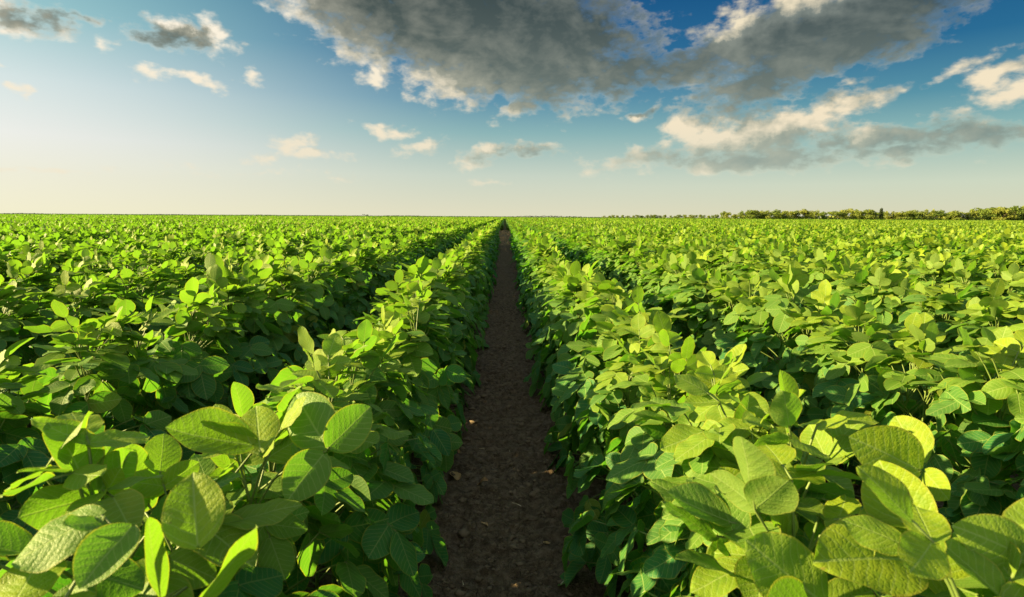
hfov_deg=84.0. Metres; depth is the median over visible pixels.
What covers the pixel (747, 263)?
soybean plant
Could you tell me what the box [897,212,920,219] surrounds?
tree
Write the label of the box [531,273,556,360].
soybean plant
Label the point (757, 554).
soybean plant
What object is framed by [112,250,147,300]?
soybean plant
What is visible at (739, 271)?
soybean plant
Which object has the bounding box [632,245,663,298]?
soybean plant
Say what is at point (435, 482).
soybean plant
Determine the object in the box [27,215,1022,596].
ground
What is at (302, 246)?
soybean plant
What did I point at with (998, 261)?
soybean plant
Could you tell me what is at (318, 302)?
soybean plant
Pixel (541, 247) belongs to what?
soybean plant
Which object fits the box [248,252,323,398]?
soybean plant
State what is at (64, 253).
soybean plant
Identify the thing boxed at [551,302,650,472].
soybean plant
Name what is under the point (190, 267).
soybean plant
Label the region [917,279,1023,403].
soybean plant
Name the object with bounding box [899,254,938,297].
soybean plant
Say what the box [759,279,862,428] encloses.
soybean plant
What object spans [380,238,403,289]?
soybean plant
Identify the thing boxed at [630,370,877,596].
soybean plant
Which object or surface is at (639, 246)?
soybean plant
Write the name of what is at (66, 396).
soybean plant
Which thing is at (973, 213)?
tree
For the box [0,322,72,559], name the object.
soybean plant
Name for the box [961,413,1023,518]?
soybean plant
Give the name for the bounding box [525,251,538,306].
soybean plant
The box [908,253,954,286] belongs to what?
soybean plant
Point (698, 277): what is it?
soybean plant
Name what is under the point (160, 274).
soybean plant
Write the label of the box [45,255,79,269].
soybean plant
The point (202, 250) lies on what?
soybean plant
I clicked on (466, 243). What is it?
soybean plant
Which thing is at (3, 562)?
soybean plant
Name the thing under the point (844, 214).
tree
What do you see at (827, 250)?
soybean plant
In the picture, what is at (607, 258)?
soybean plant
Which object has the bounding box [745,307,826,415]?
soybean plant
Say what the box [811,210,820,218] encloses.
tree
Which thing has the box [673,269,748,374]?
soybean plant
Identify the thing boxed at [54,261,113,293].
soybean plant
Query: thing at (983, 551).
soybean plant
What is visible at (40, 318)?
soybean plant
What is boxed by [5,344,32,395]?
soybean plant
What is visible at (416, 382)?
soybean plant
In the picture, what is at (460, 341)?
soybean plant
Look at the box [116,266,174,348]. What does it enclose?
soybean plant
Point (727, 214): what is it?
tree
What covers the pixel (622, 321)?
soybean plant
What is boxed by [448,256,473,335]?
soybean plant
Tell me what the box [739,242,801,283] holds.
soybean plant
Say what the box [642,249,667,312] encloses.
soybean plant
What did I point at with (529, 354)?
soybean plant
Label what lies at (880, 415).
soybean plant
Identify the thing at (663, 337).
soybean plant
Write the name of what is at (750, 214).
tree
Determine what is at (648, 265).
soybean plant
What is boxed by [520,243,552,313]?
soybean plant
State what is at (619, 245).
soybean plant
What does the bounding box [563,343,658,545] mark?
soybean plant
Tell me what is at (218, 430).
soybean plant
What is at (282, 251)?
soybean plant
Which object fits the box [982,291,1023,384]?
soybean plant
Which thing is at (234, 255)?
soybean plant
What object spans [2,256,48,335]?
soybean plant
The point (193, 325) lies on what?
soybean plant
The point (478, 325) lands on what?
soybean plant
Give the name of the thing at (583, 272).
soybean plant
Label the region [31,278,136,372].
soybean plant
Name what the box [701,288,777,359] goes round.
soybean plant
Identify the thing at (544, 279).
soybean plant
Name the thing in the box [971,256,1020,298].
soybean plant
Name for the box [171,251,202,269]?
soybean plant
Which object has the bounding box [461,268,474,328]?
soybean plant
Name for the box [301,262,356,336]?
soybean plant
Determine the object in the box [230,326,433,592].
soybean plant
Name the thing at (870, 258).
soybean plant
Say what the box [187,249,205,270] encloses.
soybean plant
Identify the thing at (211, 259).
soybean plant
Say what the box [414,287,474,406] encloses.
soybean plant
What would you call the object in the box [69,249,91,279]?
soybean plant
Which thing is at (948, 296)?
soybean plant
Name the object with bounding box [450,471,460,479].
dry leaf
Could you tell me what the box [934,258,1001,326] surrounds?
soybean plant
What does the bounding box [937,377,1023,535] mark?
soybean plant
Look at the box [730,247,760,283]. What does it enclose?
soybean plant
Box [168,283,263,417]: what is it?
soybean plant
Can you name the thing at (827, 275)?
soybean plant
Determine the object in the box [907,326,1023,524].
soybean plant
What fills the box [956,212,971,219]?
tree
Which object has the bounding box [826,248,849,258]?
soybean plant
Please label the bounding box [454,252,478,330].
soybean plant
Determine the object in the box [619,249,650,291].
soybean plant
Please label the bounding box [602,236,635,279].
soybean plant
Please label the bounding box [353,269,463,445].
soybean plant
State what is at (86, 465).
soybean plant
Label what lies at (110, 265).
soybean plant
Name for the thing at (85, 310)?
soybean plant
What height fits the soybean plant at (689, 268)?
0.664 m
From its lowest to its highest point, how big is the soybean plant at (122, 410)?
0.647 m
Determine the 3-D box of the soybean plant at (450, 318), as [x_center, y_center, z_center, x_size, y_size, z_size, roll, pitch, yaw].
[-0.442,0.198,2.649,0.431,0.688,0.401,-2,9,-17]
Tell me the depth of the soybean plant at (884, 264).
4.04 m
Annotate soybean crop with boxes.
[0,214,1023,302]
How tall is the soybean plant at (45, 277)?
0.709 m
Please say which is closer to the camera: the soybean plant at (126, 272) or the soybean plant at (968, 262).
the soybean plant at (126, 272)
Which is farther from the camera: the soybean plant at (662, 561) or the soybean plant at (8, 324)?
the soybean plant at (8, 324)
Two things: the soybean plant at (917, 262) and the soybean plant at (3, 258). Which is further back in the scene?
the soybean plant at (917, 262)
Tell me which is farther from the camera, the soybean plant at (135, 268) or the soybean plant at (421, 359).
the soybean plant at (135, 268)
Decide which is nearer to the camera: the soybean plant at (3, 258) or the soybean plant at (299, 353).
the soybean plant at (299, 353)
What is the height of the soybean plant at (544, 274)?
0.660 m
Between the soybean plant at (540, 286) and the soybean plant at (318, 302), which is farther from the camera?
the soybean plant at (540, 286)
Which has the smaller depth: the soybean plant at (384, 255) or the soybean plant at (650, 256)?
the soybean plant at (650, 256)
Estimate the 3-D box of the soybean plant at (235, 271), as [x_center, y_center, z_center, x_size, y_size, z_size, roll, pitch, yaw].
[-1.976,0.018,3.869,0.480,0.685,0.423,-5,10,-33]
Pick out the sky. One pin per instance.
(578, 108)
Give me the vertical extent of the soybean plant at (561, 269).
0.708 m
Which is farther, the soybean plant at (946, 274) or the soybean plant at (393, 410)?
the soybean plant at (946, 274)
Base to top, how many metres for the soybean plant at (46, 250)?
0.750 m
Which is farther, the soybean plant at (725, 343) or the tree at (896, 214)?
the tree at (896, 214)
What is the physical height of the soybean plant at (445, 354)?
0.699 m
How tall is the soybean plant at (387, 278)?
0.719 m
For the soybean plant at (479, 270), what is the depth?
5.31 m
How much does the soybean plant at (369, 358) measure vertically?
0.673 m
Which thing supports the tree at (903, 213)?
on the ground
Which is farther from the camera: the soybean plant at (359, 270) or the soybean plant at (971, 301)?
the soybean plant at (359, 270)
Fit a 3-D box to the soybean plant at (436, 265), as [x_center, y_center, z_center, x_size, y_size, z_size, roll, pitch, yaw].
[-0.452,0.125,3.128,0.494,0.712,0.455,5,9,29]
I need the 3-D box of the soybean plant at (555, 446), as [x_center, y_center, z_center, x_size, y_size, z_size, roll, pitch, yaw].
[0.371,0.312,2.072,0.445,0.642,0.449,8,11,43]
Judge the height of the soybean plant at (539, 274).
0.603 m
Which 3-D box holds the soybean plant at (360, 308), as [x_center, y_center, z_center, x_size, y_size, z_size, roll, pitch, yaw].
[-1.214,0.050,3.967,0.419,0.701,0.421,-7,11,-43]
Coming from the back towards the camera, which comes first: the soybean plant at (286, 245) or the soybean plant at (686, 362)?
the soybean plant at (286, 245)
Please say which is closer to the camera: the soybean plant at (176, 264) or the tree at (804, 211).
the soybean plant at (176, 264)
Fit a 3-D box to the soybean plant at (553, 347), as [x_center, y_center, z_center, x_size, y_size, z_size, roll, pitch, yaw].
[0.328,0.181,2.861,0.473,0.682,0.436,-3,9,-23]
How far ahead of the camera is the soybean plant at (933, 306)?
2.50 m
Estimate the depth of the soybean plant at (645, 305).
3.98 m
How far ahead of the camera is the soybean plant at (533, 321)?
3.71 m
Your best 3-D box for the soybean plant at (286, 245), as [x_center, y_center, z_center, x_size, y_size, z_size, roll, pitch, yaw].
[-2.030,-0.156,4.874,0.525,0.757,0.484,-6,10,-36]
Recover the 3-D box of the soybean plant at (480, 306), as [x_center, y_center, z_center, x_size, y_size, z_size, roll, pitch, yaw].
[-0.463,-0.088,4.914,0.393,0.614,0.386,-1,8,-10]
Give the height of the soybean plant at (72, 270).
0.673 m
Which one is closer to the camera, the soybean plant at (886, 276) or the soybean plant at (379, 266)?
the soybean plant at (886, 276)
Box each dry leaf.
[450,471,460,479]
[477,477,487,484]
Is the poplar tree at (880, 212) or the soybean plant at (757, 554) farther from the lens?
the poplar tree at (880, 212)
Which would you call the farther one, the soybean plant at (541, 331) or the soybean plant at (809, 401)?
the soybean plant at (541, 331)
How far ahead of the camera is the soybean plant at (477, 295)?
4.47 m
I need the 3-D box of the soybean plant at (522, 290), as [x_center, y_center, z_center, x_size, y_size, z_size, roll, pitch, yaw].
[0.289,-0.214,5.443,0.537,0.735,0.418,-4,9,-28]
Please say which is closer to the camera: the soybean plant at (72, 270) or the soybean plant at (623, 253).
the soybean plant at (72, 270)
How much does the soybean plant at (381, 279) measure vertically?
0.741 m
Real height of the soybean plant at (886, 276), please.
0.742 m
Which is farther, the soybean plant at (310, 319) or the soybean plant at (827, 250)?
the soybean plant at (827, 250)
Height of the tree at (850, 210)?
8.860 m
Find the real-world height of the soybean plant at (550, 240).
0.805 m
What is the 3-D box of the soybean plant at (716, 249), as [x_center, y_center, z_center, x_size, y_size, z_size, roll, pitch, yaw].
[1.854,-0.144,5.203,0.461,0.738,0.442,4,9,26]
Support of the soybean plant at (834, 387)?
on the ground
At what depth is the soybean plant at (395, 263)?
5.62 m
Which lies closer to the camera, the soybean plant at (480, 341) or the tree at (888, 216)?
the soybean plant at (480, 341)
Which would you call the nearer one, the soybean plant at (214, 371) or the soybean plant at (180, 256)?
the soybean plant at (214, 371)
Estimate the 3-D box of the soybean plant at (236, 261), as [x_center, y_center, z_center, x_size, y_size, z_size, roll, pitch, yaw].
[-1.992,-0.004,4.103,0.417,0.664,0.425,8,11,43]
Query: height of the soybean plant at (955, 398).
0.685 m
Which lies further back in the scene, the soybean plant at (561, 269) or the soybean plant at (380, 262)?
the soybean plant at (380, 262)
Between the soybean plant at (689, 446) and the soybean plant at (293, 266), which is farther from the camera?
the soybean plant at (293, 266)
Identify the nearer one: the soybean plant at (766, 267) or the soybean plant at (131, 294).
the soybean plant at (131, 294)
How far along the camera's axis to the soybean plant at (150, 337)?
1.83 m
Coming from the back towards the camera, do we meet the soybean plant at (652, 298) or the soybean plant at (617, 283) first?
the soybean plant at (652, 298)
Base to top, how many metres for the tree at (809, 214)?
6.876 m
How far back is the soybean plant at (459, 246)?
5.35 m
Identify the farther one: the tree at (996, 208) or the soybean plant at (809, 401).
the tree at (996, 208)
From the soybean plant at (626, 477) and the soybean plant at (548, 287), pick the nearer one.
the soybean plant at (626, 477)
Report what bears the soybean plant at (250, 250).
on the ground
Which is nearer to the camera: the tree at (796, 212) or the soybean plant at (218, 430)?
the soybean plant at (218, 430)
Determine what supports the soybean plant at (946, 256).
on the ground
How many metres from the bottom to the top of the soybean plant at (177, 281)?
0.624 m
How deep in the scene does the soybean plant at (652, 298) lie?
3.87 m
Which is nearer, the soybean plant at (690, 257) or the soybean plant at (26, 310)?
the soybean plant at (26, 310)
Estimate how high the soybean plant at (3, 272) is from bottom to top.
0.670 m
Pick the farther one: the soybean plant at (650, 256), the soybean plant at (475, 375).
the soybean plant at (650, 256)
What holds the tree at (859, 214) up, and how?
on the ground
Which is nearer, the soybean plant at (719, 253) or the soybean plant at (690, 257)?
the soybean plant at (690, 257)
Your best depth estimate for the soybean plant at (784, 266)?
3.68 m
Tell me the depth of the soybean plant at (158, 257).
4.42 m
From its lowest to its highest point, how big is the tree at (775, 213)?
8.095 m
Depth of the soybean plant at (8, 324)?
2.17 m
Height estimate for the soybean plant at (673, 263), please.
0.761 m
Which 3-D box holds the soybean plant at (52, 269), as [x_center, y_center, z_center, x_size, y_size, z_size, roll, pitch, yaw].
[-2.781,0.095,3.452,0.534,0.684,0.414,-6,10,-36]
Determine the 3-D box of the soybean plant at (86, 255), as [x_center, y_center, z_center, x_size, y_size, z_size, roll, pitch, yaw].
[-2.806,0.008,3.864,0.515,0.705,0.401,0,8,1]
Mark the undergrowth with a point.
(832, 217)
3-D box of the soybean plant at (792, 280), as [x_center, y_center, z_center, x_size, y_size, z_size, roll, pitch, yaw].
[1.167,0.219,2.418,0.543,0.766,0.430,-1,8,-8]
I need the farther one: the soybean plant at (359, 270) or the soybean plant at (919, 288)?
the soybean plant at (359, 270)
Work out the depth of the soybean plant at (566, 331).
2.56 m
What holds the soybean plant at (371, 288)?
on the ground
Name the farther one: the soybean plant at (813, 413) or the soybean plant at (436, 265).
the soybean plant at (436, 265)
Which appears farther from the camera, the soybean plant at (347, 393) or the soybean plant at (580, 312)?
the soybean plant at (580, 312)
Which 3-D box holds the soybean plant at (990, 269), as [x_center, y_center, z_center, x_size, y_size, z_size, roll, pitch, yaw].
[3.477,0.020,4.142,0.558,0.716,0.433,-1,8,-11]
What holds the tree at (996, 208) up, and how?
on the ground
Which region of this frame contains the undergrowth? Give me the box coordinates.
[731,215,1023,220]
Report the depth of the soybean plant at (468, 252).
5.20 m
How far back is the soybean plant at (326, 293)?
3.48 m
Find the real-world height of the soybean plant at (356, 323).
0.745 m
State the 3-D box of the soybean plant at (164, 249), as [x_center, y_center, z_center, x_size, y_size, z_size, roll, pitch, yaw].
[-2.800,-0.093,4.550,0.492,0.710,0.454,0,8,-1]
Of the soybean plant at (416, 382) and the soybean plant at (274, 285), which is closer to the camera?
the soybean plant at (416, 382)
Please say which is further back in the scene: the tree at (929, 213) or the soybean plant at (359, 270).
the tree at (929, 213)
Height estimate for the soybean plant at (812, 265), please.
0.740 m
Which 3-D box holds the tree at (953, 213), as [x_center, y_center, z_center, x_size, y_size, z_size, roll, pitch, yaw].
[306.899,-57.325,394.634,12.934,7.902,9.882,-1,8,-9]
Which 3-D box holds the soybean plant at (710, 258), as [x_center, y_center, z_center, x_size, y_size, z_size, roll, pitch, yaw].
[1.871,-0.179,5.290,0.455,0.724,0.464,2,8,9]
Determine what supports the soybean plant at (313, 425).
on the ground
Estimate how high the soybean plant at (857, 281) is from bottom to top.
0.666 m
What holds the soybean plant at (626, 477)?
on the ground
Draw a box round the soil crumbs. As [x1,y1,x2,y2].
[398,289,622,596]
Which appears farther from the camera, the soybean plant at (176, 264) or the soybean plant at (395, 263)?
the soybean plant at (395, 263)
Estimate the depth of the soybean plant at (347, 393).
1.31 m
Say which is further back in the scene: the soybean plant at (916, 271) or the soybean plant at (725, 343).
the soybean plant at (916, 271)
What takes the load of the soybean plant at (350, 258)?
on the ground
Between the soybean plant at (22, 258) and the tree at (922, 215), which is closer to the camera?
the soybean plant at (22, 258)
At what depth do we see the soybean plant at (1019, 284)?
2.92 m
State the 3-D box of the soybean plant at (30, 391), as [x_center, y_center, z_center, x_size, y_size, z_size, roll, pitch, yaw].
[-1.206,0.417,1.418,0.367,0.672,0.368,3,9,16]
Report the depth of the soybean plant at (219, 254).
3.91 m
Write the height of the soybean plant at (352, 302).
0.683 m
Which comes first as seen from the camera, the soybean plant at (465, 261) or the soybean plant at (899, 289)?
the soybean plant at (899, 289)
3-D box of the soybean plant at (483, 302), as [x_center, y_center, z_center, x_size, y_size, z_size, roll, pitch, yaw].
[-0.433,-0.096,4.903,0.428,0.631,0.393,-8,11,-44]
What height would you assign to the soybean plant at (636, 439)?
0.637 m
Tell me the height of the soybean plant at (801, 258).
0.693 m
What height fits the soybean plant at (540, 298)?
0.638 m
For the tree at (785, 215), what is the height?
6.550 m
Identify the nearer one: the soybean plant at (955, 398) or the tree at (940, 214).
the soybean plant at (955, 398)
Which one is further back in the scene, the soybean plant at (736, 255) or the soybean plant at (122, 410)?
the soybean plant at (736, 255)
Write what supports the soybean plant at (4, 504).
on the ground
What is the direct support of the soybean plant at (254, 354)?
on the ground
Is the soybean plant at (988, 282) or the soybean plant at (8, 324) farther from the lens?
the soybean plant at (988, 282)
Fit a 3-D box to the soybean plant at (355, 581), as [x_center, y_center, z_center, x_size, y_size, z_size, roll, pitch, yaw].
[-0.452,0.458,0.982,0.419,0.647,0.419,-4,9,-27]
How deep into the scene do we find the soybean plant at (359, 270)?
4.29 m
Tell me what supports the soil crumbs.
on the ground
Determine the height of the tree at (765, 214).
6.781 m
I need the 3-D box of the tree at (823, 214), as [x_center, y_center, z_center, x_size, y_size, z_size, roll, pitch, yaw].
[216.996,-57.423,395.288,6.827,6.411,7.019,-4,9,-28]
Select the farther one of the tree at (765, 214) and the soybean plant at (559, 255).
the tree at (765, 214)
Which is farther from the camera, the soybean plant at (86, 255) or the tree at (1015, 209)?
the tree at (1015, 209)
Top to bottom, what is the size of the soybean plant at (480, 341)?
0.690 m
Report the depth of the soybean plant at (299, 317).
2.94 m
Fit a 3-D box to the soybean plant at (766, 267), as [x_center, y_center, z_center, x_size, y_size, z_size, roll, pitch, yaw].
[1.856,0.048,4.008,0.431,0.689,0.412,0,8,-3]
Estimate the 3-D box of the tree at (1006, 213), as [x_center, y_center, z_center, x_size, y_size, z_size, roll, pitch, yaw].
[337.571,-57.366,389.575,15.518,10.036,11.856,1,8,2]
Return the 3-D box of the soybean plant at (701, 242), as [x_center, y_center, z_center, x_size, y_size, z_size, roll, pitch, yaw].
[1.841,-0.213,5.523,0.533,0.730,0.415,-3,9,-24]
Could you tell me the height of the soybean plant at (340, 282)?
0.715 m
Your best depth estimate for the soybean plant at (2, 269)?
4.00 m
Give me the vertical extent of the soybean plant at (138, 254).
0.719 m
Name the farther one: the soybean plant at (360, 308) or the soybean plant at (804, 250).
the soybean plant at (804, 250)
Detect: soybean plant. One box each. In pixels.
[0,246,25,280]
[0,262,12,278]
[0,266,7,281]
[0,274,40,333]
[0,278,53,400]
[0,280,74,422]
[0,287,93,376]
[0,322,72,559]
[0,363,73,560]
[0,411,301,596]
[0,444,20,514]
[0,472,257,596]
[0,506,9,569]
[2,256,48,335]
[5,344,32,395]
[7,252,78,357]
[8,245,51,286]
[15,300,179,529]
[21,270,122,398]
[23,259,83,317]
[24,240,65,271]
[30,311,182,496]
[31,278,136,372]
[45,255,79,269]
[52,242,74,271]
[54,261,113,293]
[57,259,84,319]
[60,406,287,596]
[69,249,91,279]
[69,275,150,350]
[74,248,129,298]
[75,295,207,459]
[77,268,144,329]
[88,272,168,348]
[93,257,135,304]
[101,329,195,438]
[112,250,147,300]
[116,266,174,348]
[118,260,153,298]
[120,277,247,429]
[129,259,183,333]
[133,249,167,272]
[142,256,197,349]
[143,249,174,280]
[152,267,207,322]
[155,243,188,265]
[158,304,235,435]
[164,392,372,596]
[167,241,203,267]
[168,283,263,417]
[169,253,293,392]
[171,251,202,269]
[172,249,197,268]
[178,262,207,291]
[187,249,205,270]
[188,244,211,271]
[201,264,281,400]
[204,252,238,289]
[204,252,239,299]
[206,254,304,398]
[211,382,388,596]
[223,253,251,271]
[228,246,251,284]
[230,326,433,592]
[237,243,269,265]
[238,281,304,379]
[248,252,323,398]
[261,253,321,393]
[265,267,328,365]
[265,328,432,596]
[266,238,300,275]
[270,236,297,262]
[271,243,291,257]
[275,355,423,594]
[284,255,342,337]
[290,251,339,341]
[294,243,313,261]
[299,259,351,337]
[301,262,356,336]
[303,334,440,542]
[312,319,447,565]
[313,246,360,327]
[321,249,364,338]
[321,256,365,315]
[331,253,374,315]
[339,248,373,327]
[342,242,386,311]
[343,315,443,513]
[346,247,379,320]
[348,239,383,320]
[352,305,446,502]
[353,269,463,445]
[353,297,458,463]
[358,240,393,302]
[365,242,387,297]
[367,238,396,292]
[370,276,467,431]
[373,243,390,298]
[374,241,404,281]
[376,256,391,298]
[379,290,466,497]
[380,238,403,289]
[380,250,397,292]
[386,255,473,389]
[396,271,470,402]
[398,263,466,351]
[398,263,476,390]
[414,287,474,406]
[428,258,483,369]
[429,257,477,374]
[431,273,480,386]
[438,249,475,329]
[438,257,480,315]
[439,258,476,372]
[445,248,489,327]
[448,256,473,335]
[452,242,487,290]
[453,259,489,347]
[454,245,485,310]
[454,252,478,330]
[456,252,487,319]
[457,248,490,314]
[459,247,487,317]
[459,273,484,339]
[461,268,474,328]
[463,241,493,299]
[464,259,481,312]
[516,238,554,311]
[517,233,552,295]
[517,236,562,318]
[518,246,536,295]
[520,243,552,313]
[520,255,552,332]
[522,263,547,330]
[523,240,560,279]
[523,256,557,326]
[523,260,604,406]
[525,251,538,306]
[526,250,569,317]
[526,260,566,359]
[527,260,560,338]
[529,260,563,310]
[529,267,556,344]
[529,267,595,396]
[529,269,576,371]
[530,250,571,303]
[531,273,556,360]
[536,282,563,360]
[538,260,600,373]
[538,283,599,410]
[539,265,580,370]
[544,272,646,447]
[544,299,631,467]
[547,279,661,451]
[550,272,598,407]
[550,278,638,429]
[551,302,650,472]
[557,347,738,596]
[558,285,691,475]
[562,313,675,534]
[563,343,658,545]
[577,311,717,570]
[598,240,629,280]
[601,351,800,596]
[602,235,646,288]
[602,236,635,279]
[603,232,630,282]
[603,335,772,596]
[609,393,805,596]
[612,251,640,284]
[612,374,868,596]
[614,239,654,289]
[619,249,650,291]
[623,250,648,296]
[627,254,656,292]
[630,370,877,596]
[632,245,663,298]
[632,258,654,302]
[637,253,696,331]
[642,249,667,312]
[642,257,661,307]
[642,269,687,337]
[649,253,694,340]
[654,249,715,336]
[661,263,717,342]
[661,415,989,596]
[665,272,697,337]
[669,268,733,351]
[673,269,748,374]
[689,274,755,359]
[693,275,768,355]
[696,239,711,255]
[699,240,728,282]
[701,243,734,271]
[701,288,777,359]
[704,250,724,272]
[707,246,743,276]
[709,250,743,271]
[712,271,788,390]
[721,247,746,279]
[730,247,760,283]
[732,260,827,408]
[733,267,758,281]
[736,255,769,295]
[737,286,811,426]
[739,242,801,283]
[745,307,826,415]
[754,256,802,306]
[754,257,775,281]
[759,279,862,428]
[767,258,814,351]
[778,253,813,305]
[783,324,869,464]
[796,244,820,268]
[796,247,862,306]
[798,271,843,309]
[799,252,833,286]
[800,260,864,324]
[803,245,836,270]
[806,300,908,484]
[808,305,916,505]
[821,269,892,340]
[824,256,883,343]
[825,261,902,354]
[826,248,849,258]
[827,312,967,507]
[837,254,858,263]
[842,465,1023,596]
[843,312,969,515]
[851,270,937,363]
[854,259,903,302]
[857,251,878,271]
[880,258,912,274]
[882,279,961,399]
[886,287,972,401]
[893,283,988,380]
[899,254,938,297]
[906,257,922,274]
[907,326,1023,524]
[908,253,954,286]
[908,260,963,294]
[913,326,1023,596]
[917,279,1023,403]
[922,297,1014,394]
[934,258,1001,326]
[936,252,960,276]
[936,266,982,320]
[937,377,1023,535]
[958,278,1016,326]
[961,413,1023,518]
[964,259,981,273]
[969,252,1022,295]
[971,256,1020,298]
[978,262,1023,322]
[981,253,1019,290]
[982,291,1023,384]
[993,278,1023,325]
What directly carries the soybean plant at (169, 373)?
on the ground
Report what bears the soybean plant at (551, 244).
on the ground
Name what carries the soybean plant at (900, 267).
on the ground
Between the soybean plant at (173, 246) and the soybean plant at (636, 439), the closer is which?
the soybean plant at (636, 439)
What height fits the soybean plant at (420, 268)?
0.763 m
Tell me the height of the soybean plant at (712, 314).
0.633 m
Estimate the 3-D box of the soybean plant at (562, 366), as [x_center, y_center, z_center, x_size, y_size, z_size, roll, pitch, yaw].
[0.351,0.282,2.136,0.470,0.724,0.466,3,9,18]
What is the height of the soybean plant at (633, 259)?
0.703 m
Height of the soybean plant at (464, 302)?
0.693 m
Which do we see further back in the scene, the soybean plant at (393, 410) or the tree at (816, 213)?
the tree at (816, 213)
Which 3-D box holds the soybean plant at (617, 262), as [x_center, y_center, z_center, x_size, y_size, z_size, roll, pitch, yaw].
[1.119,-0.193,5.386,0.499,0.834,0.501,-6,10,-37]
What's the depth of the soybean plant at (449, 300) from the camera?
2.72 m
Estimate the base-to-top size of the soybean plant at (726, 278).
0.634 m
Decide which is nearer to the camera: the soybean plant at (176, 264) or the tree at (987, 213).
the soybean plant at (176, 264)
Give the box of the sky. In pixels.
[0,0,1023,218]
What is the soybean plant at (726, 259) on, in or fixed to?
on the ground
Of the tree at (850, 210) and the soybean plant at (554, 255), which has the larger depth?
the tree at (850, 210)
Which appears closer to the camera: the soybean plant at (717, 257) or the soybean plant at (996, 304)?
the soybean plant at (996, 304)
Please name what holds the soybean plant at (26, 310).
on the ground
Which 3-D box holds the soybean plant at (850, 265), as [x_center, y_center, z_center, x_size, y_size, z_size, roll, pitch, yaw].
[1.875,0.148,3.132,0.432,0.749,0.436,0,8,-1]
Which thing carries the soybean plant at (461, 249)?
on the ground
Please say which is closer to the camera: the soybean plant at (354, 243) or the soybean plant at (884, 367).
the soybean plant at (884, 367)
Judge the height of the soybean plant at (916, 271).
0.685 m
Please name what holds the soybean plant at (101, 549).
on the ground
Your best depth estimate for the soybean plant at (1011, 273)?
3.00 m
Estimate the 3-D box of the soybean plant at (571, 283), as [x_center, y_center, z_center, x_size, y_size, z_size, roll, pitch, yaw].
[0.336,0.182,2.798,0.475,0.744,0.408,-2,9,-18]
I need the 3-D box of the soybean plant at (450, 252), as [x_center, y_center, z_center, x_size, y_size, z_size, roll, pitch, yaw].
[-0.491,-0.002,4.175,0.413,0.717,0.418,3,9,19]
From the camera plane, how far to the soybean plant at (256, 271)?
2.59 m
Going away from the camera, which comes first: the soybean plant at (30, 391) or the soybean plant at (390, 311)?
the soybean plant at (30, 391)
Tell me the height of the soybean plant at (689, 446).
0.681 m
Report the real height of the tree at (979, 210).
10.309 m
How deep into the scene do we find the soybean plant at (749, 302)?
2.49 m
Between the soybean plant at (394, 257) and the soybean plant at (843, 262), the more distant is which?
the soybean plant at (394, 257)
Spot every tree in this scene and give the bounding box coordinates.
[723,212,731,217]
[744,210,757,218]
[758,210,773,218]
[767,209,781,218]
[779,211,789,218]
[788,210,799,218]
[796,208,807,218]
[803,210,817,218]
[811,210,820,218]
[819,211,827,218]
[830,211,842,218]
[840,211,848,218]
[841,208,854,217]
[850,210,863,219]
[862,209,876,219]
[878,208,883,219]
[884,211,895,219]
[892,212,903,219]
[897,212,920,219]
[899,211,912,219]
[915,211,928,219]
[922,209,935,219]
[930,212,950,219]
[942,210,966,219]
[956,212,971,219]
[966,210,983,219]
[969,207,993,219]
[977,209,1002,219]
[990,207,1019,219]
[991,207,1003,216]
[1004,206,1023,219]
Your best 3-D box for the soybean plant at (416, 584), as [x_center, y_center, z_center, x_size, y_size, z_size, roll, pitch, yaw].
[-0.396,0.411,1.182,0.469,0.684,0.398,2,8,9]
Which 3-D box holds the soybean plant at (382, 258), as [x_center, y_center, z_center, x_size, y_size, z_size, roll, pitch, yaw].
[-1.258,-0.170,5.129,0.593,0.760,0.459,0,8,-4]
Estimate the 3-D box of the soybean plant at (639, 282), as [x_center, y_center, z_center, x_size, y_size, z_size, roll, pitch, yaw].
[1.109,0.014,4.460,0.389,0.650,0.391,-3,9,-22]
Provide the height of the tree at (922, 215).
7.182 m
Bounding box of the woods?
[0,213,924,219]
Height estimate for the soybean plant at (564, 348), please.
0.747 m
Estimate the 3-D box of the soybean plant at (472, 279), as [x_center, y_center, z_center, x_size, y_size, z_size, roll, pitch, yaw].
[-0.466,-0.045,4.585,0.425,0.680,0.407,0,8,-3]
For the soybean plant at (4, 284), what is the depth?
3.15 m
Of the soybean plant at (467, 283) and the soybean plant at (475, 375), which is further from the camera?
the soybean plant at (467, 283)
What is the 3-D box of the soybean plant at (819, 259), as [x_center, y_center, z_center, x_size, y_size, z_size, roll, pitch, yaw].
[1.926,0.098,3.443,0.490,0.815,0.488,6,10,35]
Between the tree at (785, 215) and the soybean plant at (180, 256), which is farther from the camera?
the tree at (785, 215)
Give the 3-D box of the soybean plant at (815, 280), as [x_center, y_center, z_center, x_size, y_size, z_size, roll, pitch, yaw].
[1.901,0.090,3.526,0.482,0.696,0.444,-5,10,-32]
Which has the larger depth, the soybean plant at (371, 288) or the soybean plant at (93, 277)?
the soybean plant at (371, 288)
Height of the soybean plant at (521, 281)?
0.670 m
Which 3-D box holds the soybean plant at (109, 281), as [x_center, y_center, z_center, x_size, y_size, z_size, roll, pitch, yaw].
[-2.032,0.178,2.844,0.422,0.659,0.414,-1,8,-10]
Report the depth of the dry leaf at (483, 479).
1.87 m
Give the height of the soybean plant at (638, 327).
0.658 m
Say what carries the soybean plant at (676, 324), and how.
on the ground
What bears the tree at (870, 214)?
on the ground
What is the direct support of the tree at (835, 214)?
on the ground
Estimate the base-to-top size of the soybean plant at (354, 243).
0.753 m
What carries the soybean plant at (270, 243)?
on the ground
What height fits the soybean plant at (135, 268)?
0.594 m
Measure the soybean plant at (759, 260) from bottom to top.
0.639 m
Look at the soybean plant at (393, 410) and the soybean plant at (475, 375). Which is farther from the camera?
the soybean plant at (475, 375)

